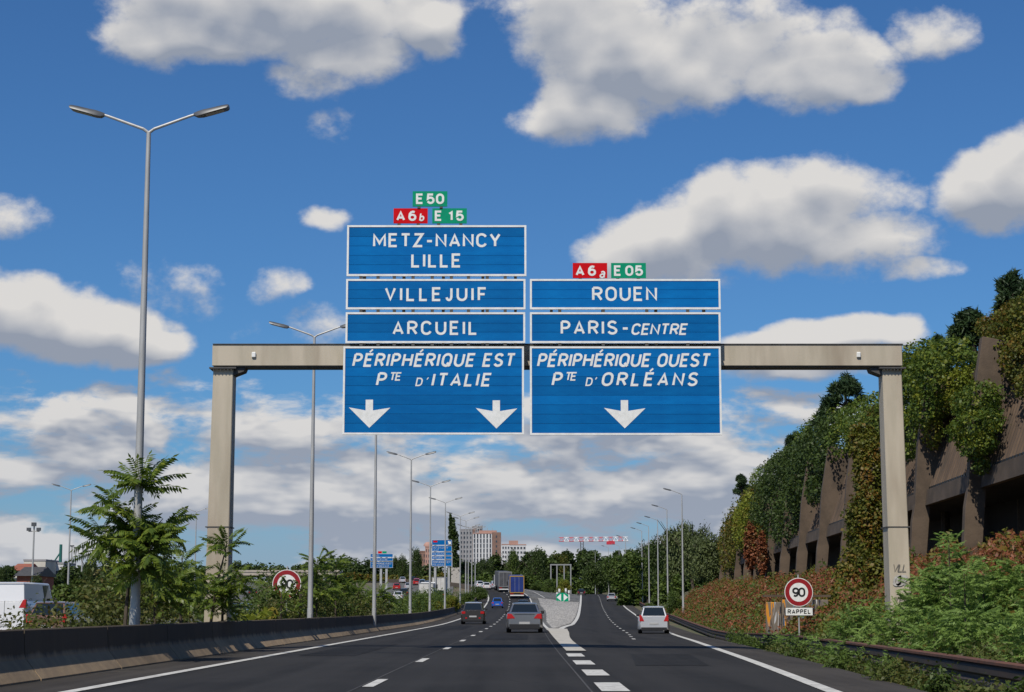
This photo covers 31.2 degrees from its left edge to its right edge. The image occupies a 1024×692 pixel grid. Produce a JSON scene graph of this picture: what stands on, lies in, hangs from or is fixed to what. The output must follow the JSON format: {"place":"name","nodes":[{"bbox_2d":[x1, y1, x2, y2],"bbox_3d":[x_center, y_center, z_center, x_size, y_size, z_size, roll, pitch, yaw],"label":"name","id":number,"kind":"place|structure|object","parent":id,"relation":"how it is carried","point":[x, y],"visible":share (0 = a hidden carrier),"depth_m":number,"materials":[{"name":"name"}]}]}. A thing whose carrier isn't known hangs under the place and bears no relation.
{"place":"outdoors","nodes":[
{"label":"outdoors","id":0,"kind":"place"},
{"bbox_2d":[147,582,452,622],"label":"collector road","id":1,"kind":"structure","parent":0,"point":[414,587],"depth_m":411.57,"materials":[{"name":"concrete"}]},
{"bbox_2d":[0,582,56,629],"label":"van","id":2,"kind":"object","parent":1,"relation":"on","point":[12,594],"visible":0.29,"depth_m":79.40,"materials":[{"name":"white paint"}]},
{"bbox_2d":[26,601,91,628],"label":"car","id":3,"kind":"object","parent":1,"relation":"on","point":[52,605],"visible":0.09,"depth_m":74.64,"materials":[{"name":"grey paint"}]},
{"bbox_2d":[0,0,1023,573],"label":"sky","id":4,"kind":"structure","parent":0,"point":[845,171],"materials":[{"name":"blue"}]},
{"bbox_2d":[91,570,1023,676],"bbox_3d":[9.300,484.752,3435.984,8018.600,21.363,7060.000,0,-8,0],"label":"ground","id":5,"kind":"structure","parent":0,"point":[671,623],"depth_m":238.92,"materials":[{"name":"green plant"}]},
{"bbox_2d":[15,567,55,597],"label":"house","id":6,"kind":"structure","parent":5,"relation":"on","point":[24,574],"depth_m":301.76,"materials":[{"name":"brick"}]},
{"bbox_2d":[23,559,58,573],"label":"house","id":7,"kind":"structure","parent":5,"relation":"on","point":[50,565],"depth_m":417.27,"materials":[{"name":"white paint"}]},
{"bbox_2d":[4,561,148,596],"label":"woodland","id":8,"kind":"object","parent":5,"relation":"on","point":[75,576],"visible":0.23,"depth_m":367.71,"materials":[{"name":"green plant"}]},
{"bbox_2d":[81,557,99,588],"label":"tree","id":9,"kind":"object","parent":5,"relation":"on","point":[86,567],"visible":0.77,"depth_m":337.07,"materials":[{"name":"green plant"}]},
{"bbox_2d":[65,450,199,624],"bbox_3d":[-8.419,4.649,40.168,2.948,4.939,2.659,0,-8,0],"label":"sapling","id":10,"kind":"object","parent":5,"relation":"on","point":[152,537],"visible":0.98,"depth_m":40.17,"materials":[{"name":"green plant"}]},
{"bbox_2d":[69,104,229,624],"bbox_3d":[-8.225,0.864,40.727,3.612,12.785,0.310,0,-8,1],"label":"street lamp","id":11,"kind":"object","parent":5,"relation":"on","point":[134,613],"visible":0.9,"depth_m":40.86,"materials":[{"name":"metal"}]},
{"bbox_2d":[95,523,205,623],"bbox_3d":[-8.893,6.094,45.143,2.688,3.497,1.722,2,-8,-14],"label":"sapling","id":12,"kind":"object","parent":5,"relation":"on","point":[180,581],"visible":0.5,"depth_m":45.05,"materials":[{"name":"green plant"}]},
{"bbox_2d":[157,541,220,622],"bbox_3d":[-8.361,6.533,47.128,1.905,3.188,1.879,0,-8,0],"label":"sapling","id":13,"kind":"object","parent":5,"relation":"on","point":[193,574],"visible":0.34,"depth_m":47.06,"materials":[{"name":"green plant"}]},
{"bbox_2d":[51,583,365,619],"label":"woodland","id":14,"kind":"object","parent":5,"relation":"on","point":[56,593],"visible":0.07,"depth_m":159.44,"materials":[{"name":"green plant"}]},
{"bbox_2d":[4,555,443,581],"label":"woodland","id":15,"kind":"object","parent":5,"relation":"on","point":[361,568],"visible":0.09,"depth_m":731.86,"materials":[{"name":"green plant"}]},
{"bbox_2d":[198,559,249,622],"bbox_3d":[-7.931,7.222,50.379,1.482,2.745,1.223,0,-8,0],"label":"sapling","id":16,"kind":"object","parent":5,"relation":"on","point":[222,613],"visible":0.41,"depth_m":50.37,"materials":[{"name":"green plant"}]},
{"bbox_2d":[182,525,267,621],"bbox_3d":[-7.827,6.673,49.584,2.421,3.610,1.677,2,-8,-13],"label":"sapling","id":17,"kind":"object","parent":5,"relation":"on","point":[222,590],"visible":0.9,"depth_m":49.51,"materials":[{"name":"green plant"}]},
{"bbox_2d":[0,563,463,629],"bbox_3d":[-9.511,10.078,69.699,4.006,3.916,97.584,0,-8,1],"label":"median undergrowth","id":18,"kind":"object","parent":5,"relation":"on","point":[114,611],"visible":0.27,"depth_m":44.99,"materials":[{"name":"green plant"}]},
{"bbox_2d":[0,579,478,686],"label":"concrete barrier","id":19,"kind":"object","parent":5,"relation":"on","point":[33,655],"visible":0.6,"depth_m":39.56,"materials":[{"name":"grey concrete"}]},
{"bbox_2d":[0,596,487,691],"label":"hard shoulder","id":20,"kind":"object","parent":5,"relation":"on","point":[72,682],"visible":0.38,"depth_m":36.99},
{"bbox_2d":[238,606,289,620],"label":"median undergrowth","id":21,"kind":"object","parent":5,"relation":"on","point":[271,612],"visible":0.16,"depth_m":63.34,"materials":[{"name":"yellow plant"}]},
{"bbox_2d":[268,573,300,601],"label":"sign creeper","id":22,"kind":"object","parent":5,"relation":"on","point":[293,590],"visible":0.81,"depth_m":66.62,"materials":[{"name":"green plant"}]},
{"bbox_2d":[272,566,300,610],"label":"speed limit sign","id":23,"kind":"object","parent":5,"relation":"on","point":[290,575],"visible":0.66,"depth_m":67.47,"materials":[{"name":"white"}]},
{"bbox_2d":[233,570,341,579],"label":"road bridge","id":24,"kind":"structure","parent":5,"relation":"on","point":[250,572],"depth_m":635.21,"materials":[{"name":"concrete"}]},
{"bbox_2d":[283,576,316,617],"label":"sapling","id":25,"kind":"object","parent":5,"relation":"on","point":[298,607],"visible":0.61,"depth_m":74.21,"materials":[{"name":"green plant"}]},
{"bbox_2d":[269,321,345,617],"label":"street lamp","id":26,"kind":"object","parent":5,"relation":"on","point":[310,569],"visible":0.83,"depth_m":71.88,"materials":[{"name":"metal"}]},
{"bbox_2d":[299,545,345,617],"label":"sapling","id":27,"kind":"object","parent":5,"relation":"on","point":[316,585],"visible":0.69,"depth_m":80.32,"materials":[{"name":"green plant"}]},
{"bbox_2d":[320,546,363,616],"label":"sapling","id":28,"kind":"object","parent":5,"relation":"on","point":[342,580],"visible":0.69,"depth_m":88.21,"materials":[{"name":"green plant"}]},
{"bbox_2d":[61,584,629,691],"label":"motorway","id":29,"kind":"structure","parent":5,"relation":"on","point":[491,655],"depth_m":36.35,"materials":[{"name":"grey asphalt"}]},
{"bbox_2d":[461,602,486,623],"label":"car","id":30,"kind":"object","parent":29,"relation":"on","point":[473,611],"visible":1,"depth_m":131.63,"materials":[{"name":"grey paint"}]},
{"bbox_2d":[492,571,511,591],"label":"lorry","id":31,"kind":"object","parent":29,"relation":"on","point":[500,578],"visible":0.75,"depth_m":352.22,"materials":[{"name":"grey metal"}]},
{"bbox_2d":[507,575,523,597],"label":"lorry","id":32,"kind":"object","parent":29,"relation":"on","point":[515,583],"visible":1,"depth_m":315.33,"materials":[{"name":"blue"}]},
{"bbox_2d":[505,602,543,632],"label":"car","id":33,"kind":"object","parent":29,"relation":"on","point":[523,615],"visible":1,"depth_m":89.04,"materials":[{"name":"grey paint"}]},
{"bbox_2d":[342,392,376,626],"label":"street lamp","id":34,"kind":"object","parent":5,"relation":"on","point":[374,549],"visible":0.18,"depth_m":95.60,"materials":[{"name":"metal"}]},
{"bbox_2d":[349,578,378,613],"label":"sapling","id":35,"kind":"object","parent":5,"relation":"on","point":[363,582],"visible":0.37,"depth_m":102.08,"materials":[{"name":"green plant"}]},
{"bbox_2d":[370,551,392,591],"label":"direction sign","id":36,"kind":"object","parent":5,"relation":"on","point":[386,564],"visible":0.85,"depth_m":337.74,"materials":[{"name":"metal"}]},
{"bbox_2d":[363,582,402,612],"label":"sapling","id":37,"kind":"object","parent":5,"relation":"on","point":[383,593],"visible":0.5,"depth_m":117.90,"materials":[{"name":"green plant"}]},
{"bbox_2d":[341,571,450,581],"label":"woodland","id":38,"kind":"object","parent":5,"relation":"on","point":[361,576],"visible":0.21,"depth_m":568.80,"materials":[{"name":"green plant"}]},
{"bbox_2d":[387,451,435,612],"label":"street lamp","id":39,"kind":"object","parent":5,"relation":"on","point":[410,579],"visible":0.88,"depth_m":132.76,"materials":[{"name":"metal"}]},
{"bbox_2d":[412,547,422,577],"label":"tree","id":40,"kind":"object","parent":5,"relation":"on","point":[417,559],"visible":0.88,"depth_m":535.61,"materials":[{"name":"green plant"}]},
{"bbox_2d":[412,480,450,610],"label":"street lamp","id":41,"kind":"object","parent":5,"relation":"on","point":[429,607],"visible":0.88,"depth_m":165.14,"materials":[{"name":"metal"}]},
{"bbox_2d":[432,540,451,595],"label":"direction sign","id":42,"kind":"object","parent":5,"relation":"on","point":[435,562],"visible":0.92,"depth_m":328.03,"materials":[{"name":"metal"}]},
{"bbox_2d":[446,513,459,580],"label":"poplar tree","id":43,"kind":"object","parent":5,"relation":"on","point":[454,535],"visible":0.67,"depth_m":556.30,"materials":[{"name":"green plant"}]},
{"bbox_2d":[459,528,475,563],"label":"apartment tower","id":44,"kind":"structure","parent":5,"relation":"on","point":[471,531],"depth_m":1153.97,"materials":[{"name":"white concrete"}]},
{"bbox_2d":[473,528,500,564],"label":"apartment tower","id":45,"kind":"structure","parent":5,"relation":"on","point":[488,543],"depth_m":1094.37,"materials":[{"name":"white brick"}]},
{"bbox_2d":[502,547,522,574],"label":"tree","id":46,"kind":"object","parent":5,"relation":"on","point":[513,563],"visible":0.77,"depth_m":515.87,"materials":[{"name":"green plant"}]},
{"bbox_2d":[461,571,603,593],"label":"woodland","id":47,"kind":"object","parent":5,"relation":"on","point":[577,584],"visible":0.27,"depth_m":492.74,"materials":[{"name":"green plant"}]},
{"bbox_2d":[524,545,547,580],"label":"tree","id":48,"kind":"object","parent":5,"relation":"on","point":[535,560],"visible":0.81,"depth_m":555.42,"materials":[{"name":"green plant"}]},
{"bbox_2d":[458,547,636,592],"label":"woodland","id":49,"kind":"object","parent":5,"relation":"on","point":[583,556],"visible":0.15,"depth_m":586.36,"materials":[{"name":"green plant"}]},
{"bbox_2d":[526,594,579,627],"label":"gore apron","id":50,"kind":"object","parent":5,"relation":"on","point":[534,598],"visible":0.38,"depth_m":301.39,"materials":[{"name":"concrete"}]},
{"bbox_2d":[538,598,578,627],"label":"gore gravel","id":51,"kind":"structure","parent":50,"relation":"on","point":[556,602],"depth_m":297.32,"materials":[{"name":"grey gravel"}]},
{"bbox_2d":[204,276,910,639],"bbox_3d":[1.286,2.891,52.407,19.901,12.688,1.170,0,-8,0],"label":"sign gantry","id":52,"kind":"object","parent":5,"relation":"on","point":[232,362],"visible":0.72,"depth_m":52.41,"materials":[{"name":"paint"}]},
{"bbox_2d":[342,346,523,434],"bbox_3d":[-2.226,1.260,51.999,5.129,2.514,0.084,0,-8,0],"label":"direction sign","id":53,"kind":"object","parent":52,"relation":"attached to","point":[433,390],"visible":1,"depth_m":51.97,"materials":[{"name":"blue metal"}]},
{"bbox_2d":[345,312,524,345],"bbox_3d":[-2.180,-0.476,52.249,5.113,0.970,0.084,0,-8,0],"label":"direction sign","id":54,"kind":"object","parent":52,"relation":"attached to","point":[432,328],"visible":1,"depth_m":52.22,"materials":[{"name":"blue metal"}]},
{"bbox_2d":[346,279,525,311],"bbox_3d":[-2.176,-1.434,52.387,5.122,0.962,0.084,0,-8,0],"label":"direction sign","id":55,"kind":"object","parent":52,"relation":"attached to","point":[432,295],"visible":1,"depth_m":52.36,"materials":[{"name":"blue metal"}]},
{"bbox_2d":[347,225,525,278],"bbox_3d":[-2.159,-2.686,52.567,5.140,1.565,0.084,0,-8,0],"label":"direction sign","id":56,"kind":"object","parent":52,"relation":"attached to","point":[432,251],"visible":1,"depth_m":52.54,"materials":[{"name":"blue metal"}]},
{"bbox_2d":[393,208,427,224],"bbox_3d":[-2.911,-3.692,52.712,0.980,0.527,0.078,0,-8,0],"label":"route plate","id":57,"kind":"object","parent":56,"relation":"on","point":[418,216],"visible":1,"depth_m":52.69,"materials":[{"name":"red metal"}]},
{"bbox_2d":[413,191,446,208],"bbox_3d":[-2.358,-4.185,52.783,0.996,0.533,0.078,0,-8,0],"label":"route plate","id":58,"kind":"object","parent":57,"relation":"on","point":[429,199],"visible":1,"depth_m":52.75,"materials":[{"name":"green metal"}]},
{"bbox_2d":[432,208,466,224],"bbox_3d":[-1.794,-3.692,52.712,0.990,0.527,0.078,0,-8,0],"label":"route plate","id":59,"kind":"object","parent":56,"relation":"attached to","point":[449,216],"visible":1,"depth_m":52.69,"materials":[{"name":"green metal"}]},
{"bbox_2d":[530,312,720,345],"bbox_3d":[3.225,-0.476,52.249,5.429,0.970,0.084,0,-8,0],"label":"direction sign","id":60,"kind":"object","parent":52,"relation":"attached to","point":[603,328],"visible":1,"depth_m":52.22,"materials":[{"name":"blue metal"}]},
{"bbox_2d":[530,279,720,311],"bbox_3d":[3.231,-1.434,52.387,5.438,0.962,0.084,0,-8,0],"label":"direction sign","id":61,"kind":"object","parent":52,"relation":"attached to","point":[603,295],"visible":1,"depth_m":52.36,"materials":[{"name":"blue metal"}]},
{"bbox_2d":[573,263,606,278],"bbox_3d":[2.230,-2.111,52.485,0.986,0.528,0.078,0,-8,0],"label":"route plate","id":62,"kind":"object","parent":61,"relation":"on","point":[590,270],"visible":1,"depth_m":52.46,"materials":[{"name":"red metal"}]},
{"bbox_2d":[611,263,645,278],"bbox_3d":[3.333,-2.111,52.485,0.996,0.528,0.078,0,-8,0],"label":"route plate","id":63,"kind":"object","parent":61,"relation":"attached to","point":[628,270],"visible":1,"depth_m":52.46,"materials":[{"name":"green metal"}]},
{"bbox_2d":[530,346,721,434],"bbox_3d":[3.218,1.266,51.999,5.422,2.526,0.084,0,-8,0],"label":"direction sign","id":64,"kind":"object","parent":52,"relation":"attached to","point":[625,390],"visible":1,"depth_m":51.97,"materials":[{"name":"blue metal"}]},
{"bbox_2d":[581,560,611,594],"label":"tree","id":65,"kind":"object","parent":5,"relation":"on","point":[592,574],"visible":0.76,"depth_m":455.18,"materials":[{"name":"green plant"}]},
{"bbox_2d":[600,554,623,593],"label":"tree","id":66,"kind":"object","parent":5,"relation":"on","point":[608,568],"visible":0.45,"depth_m":415.89,"materials":[{"name":"green plant"}]},
{"bbox_2d":[644,534,666,584],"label":"tree","id":67,"kind":"object","parent":5,"relation":"on","point":[653,557],"visible":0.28,"depth_m":276.96,"materials":[{"name":"green plant"}]},
{"bbox_2d":[610,540,714,605],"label":"woodland","id":68,"kind":"object","parent":5,"relation":"on","point":[627,588],"visible":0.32,"depth_m":287.44,"materials":[{"name":"green plant"}]},
{"bbox_2d":[665,589,681,613],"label":"bush","id":69,"kind":"object","parent":5,"relation":"on","point":[674,601],"visible":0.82,"depth_m":187.55,"materials":[{"name":"green plant"}]},
{"bbox_2d":[658,519,693,584],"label":"tree","id":70,"kind":"object","parent":5,"relation":"on","point":[674,554],"visible":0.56,"depth_m":259.46,"materials":[{"name":"green plant"}]},
{"bbox_2d":[672,519,712,590],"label":"tree","id":71,"kind":"object","parent":5,"relation":"on","point":[687,556],"visible":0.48,"depth_m":233.27,"materials":[{"name":"green plant"}]},
{"bbox_2d":[560,594,841,691],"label":"slip carriageway","id":72,"kind":"structure","parent":5,"relation":"on","point":[610,639],"depth_m":40.55,"materials":[{"name":"grey asphalt"}]},
{"bbox_2d":[636,606,669,632],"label":"car","id":73,"kind":"object","parent":72,"relation":"on","point":[653,618],"visible":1,"depth_m":102.89,"materials":[{"name":"white paint"}]},
{"bbox_2d":[689,532,720,582],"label":"tree","id":74,"kind":"object","parent":5,"relation":"on","point":[707,551],"visible":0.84,"depth_m":212.72,"materials":[{"name":"green plant"}]},
{"bbox_2d":[732,473,748,577],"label":"pine tree","id":75,"kind":"object","parent":5,"relation":"on","point":[741,480],"visible":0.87,"depth_m":195.53,"materials":[{"name":"green plant"}]},
{"bbox_2d":[652,600,874,643],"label":"bank plants","id":76,"kind":"object","parent":5,"relation":"on","point":[762,631],"visible":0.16,"depth_m":88.29,"materials":[{"name":"green plant"}]},
{"bbox_2d":[624,605,925,691],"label":"verge shoulder","id":77,"kind":"object","parent":5,"relation":"on","point":[842,680],"visible":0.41,"depth_m":35.46},
{"bbox_2d":[665,568,915,635],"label":"dry scrub","id":78,"kind":"object","parent":5,"relation":"on","point":[738,621],"visible":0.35,"depth_m":110.55,"materials":[{"name":"red plant"}]},
{"bbox_2d":[662,546,928,631],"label":"bank plants","id":79,"kind":"object","parent":5,"relation":"on","point":[753,610],"visible":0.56,"depth_m":118.25,"materials":[{"name":"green plant"}]},
{"bbox_2d":[763,595,830,634],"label":"wall","id":80,"kind":"structure","parent":5,"relation":"on","point":[775,614],"depth_m":75.22,"materials":[{"name":"concrete"}]},
{"bbox_2d":[784,575,812,632],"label":"speed limit sign","id":81,"kind":"object","parent":5,"relation":"on","point":[798,591],"visible":0.99,"depth_m":68.36,"materials":[{"name":"white metal"}]},
{"bbox_2d":[639,602,1023,691],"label":"guardrail","id":82,"kind":"object","parent":5,"relation":"on","point":[970,668],"visible":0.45,"depth_m":32.45,"materials":[{"name":"grey metal"}]},
{"bbox_2d":[807,371,866,442],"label":"pine tree","id":83,"kind":"object","parent":5,"relation":"on","point":[846,385],"visible":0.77,"depth_m":125.12,"materials":[{"name":"green plant"}]},
{"bbox_2d":[665,560,1023,653],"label":"bank plants","id":84,"kind":"object","parent":5,"relation":"on","point":[850,600],"visible":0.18,"depth_m":70.26,"materials":[{"name":"green plant"}]},
{"bbox_2d":[759,630,938,669],"bbox_3d":[7.888,7.941,47.313,2.067,1.206,25.012,0,-8,1],"label":"bush","id":85,"kind":"object","parent":5,"relation":"on","point":[831,649],"visible":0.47,"depth_m":44.27,"materials":[{"name":"green plant"}]},
{"bbox_2d":[816,419,883,619],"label":"creeper","id":86,"kind":"object","parent":5,"relation":"on","point":[863,550],"visible":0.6,"depth_m":83.29,"materials":[{"name":"green plant"}]},
{"bbox_2d":[681,527,1023,639],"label":"bank plants","id":87,"kind":"object","parent":5,"relation":"on","point":[1014,539],"visible":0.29,"depth_m":71.97,"materials":[{"name":"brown plant"}]},
{"bbox_2d":[719,337,1023,580],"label":"retaining wall","id":88,"kind":"structure","parent":5,"relation":"on","point":[944,478],"depth_m":80.30,"materials":[{"name":"concrete"}]},
{"bbox_2d":[716,486,767,577],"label":"ivy","id":89,"kind":"object","parent":88,"relation":"attached to","point":[728,541],"visible":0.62,"depth_m":193.01,"materials":[{"name":"green plant"}]},
{"bbox_2d":[731,487,759,552],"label":"ivy","id":90,"kind":"object","parent":88,"relation":"attached to","point":[741,517],"visible":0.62,"depth_m":174.84,"materials":[{"name":"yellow plant"}]},
{"bbox_2d":[742,521,768,578],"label":"creeper","id":91,"kind":"object","parent":88,"relation":"attached to","point":[758,553],"visible":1,"depth_m":156.61,"materials":[{"name":"red plant"}]},
{"bbox_2d":[745,410,840,548],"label":"ivy","id":92,"kind":"object","parent":88,"relation":"attached to","point":[788,466],"visible":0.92,"depth_m":135.43,"materials":[{"name":"green plant"}]},
{"bbox_2d":[748,391,879,489],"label":"ivy","id":93,"kind":"object","parent":88,"relation":"attached to","point":[845,421],"visible":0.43,"depth_m":112.27,"materials":[{"name":"green plant"}]},
{"bbox_2d":[901,328,977,464],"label":"ivy","id":94,"kind":"object","parent":88,"relation":"attached to","point":[933,359],"visible":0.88,"depth_m":80.71,"materials":[{"name":"green plant"}]},
{"bbox_2d":[917,362,974,451],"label":"ivy","id":95,"kind":"object","parent":88,"relation":"attached to","point":[959,378],"visible":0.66,"depth_m":79.31,"materials":[{"name":"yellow plant"}]},
{"bbox_2d":[943,336,1010,475],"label":"ivy","id":96,"kind":"object","parent":88,"relation":"attached to","point":[960,431],"visible":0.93,"depth_m":67.38,"materials":[{"name":"green plant"}]},
{"bbox_2d":[971,291,1023,401],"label":"ivy","id":97,"kind":"object","parent":88,"relation":"attached to","point":[1015,336],"visible":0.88,"depth_m":68.57,"materials":[{"name":"green plant"}]},
{"bbox_2d":[725,629,1023,691],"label":"verge herbs","id":98,"kind":"object","parent":5,"relation":"on","point":[738,638],"visible":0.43,"depth_m":36.79,"materials":[{"name":"green plant"}]},
{"bbox_2d":[822,594,928,649],"bbox_3d":[9.320,7.430,47.031,1.952,2.118,6.023,1,-8,-7],"label":"bush","id":99,"kind":"object","parent":5,"relation":"on","point":[877,624],"visible":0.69,"depth_m":47.76,"materials":[{"name":"green plant"}]},
{"bbox_2d":[734,540,1023,601],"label":"dry stems","id":100,"kind":"object","parent":5,"relation":"on","point":[918,566],"visible":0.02,"depth_m":68.08,"materials":[{"name":"red plant"}]},
{"bbox_2d":[762,631,1023,691],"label":"verge weeds","id":101,"kind":"object","parent":5,"relation":"on","point":[908,680],"visible":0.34,"depth_m":30.06,"materials":[{"name":"green plant"}]},
{"bbox_2d":[928,332,949,543],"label":"pine tree","id":102,"kind":"object","parent":5,"relation":"on","point":[945,521],"visible":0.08,"depth_m":85.58,"materials":[{"name":"green plant"}]},
{"bbox_2d":[891,528,1023,662],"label":"bush","id":103,"kind":"object","parent":5,"relation":"on","point":[962,613],"visible":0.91,"depth_m":40.97,"materials":[{"name":"green plant"}]},
{"bbox_2d":[940,306,986,541],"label":"pine tree","id":104,"kind":"object","parent":5,"relation":"on","point":[965,318],"visible":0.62,"depth_m":82.55,"materials":[{"name":"green plant"}]},
{"bbox_2d":[985,267,1023,534],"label":"pine tree","id":105,"kind":"object","parent":5,"relation":"on","point":[1009,285],"visible":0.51,"depth_m":76.85,"materials":[{"name":"green plant"}]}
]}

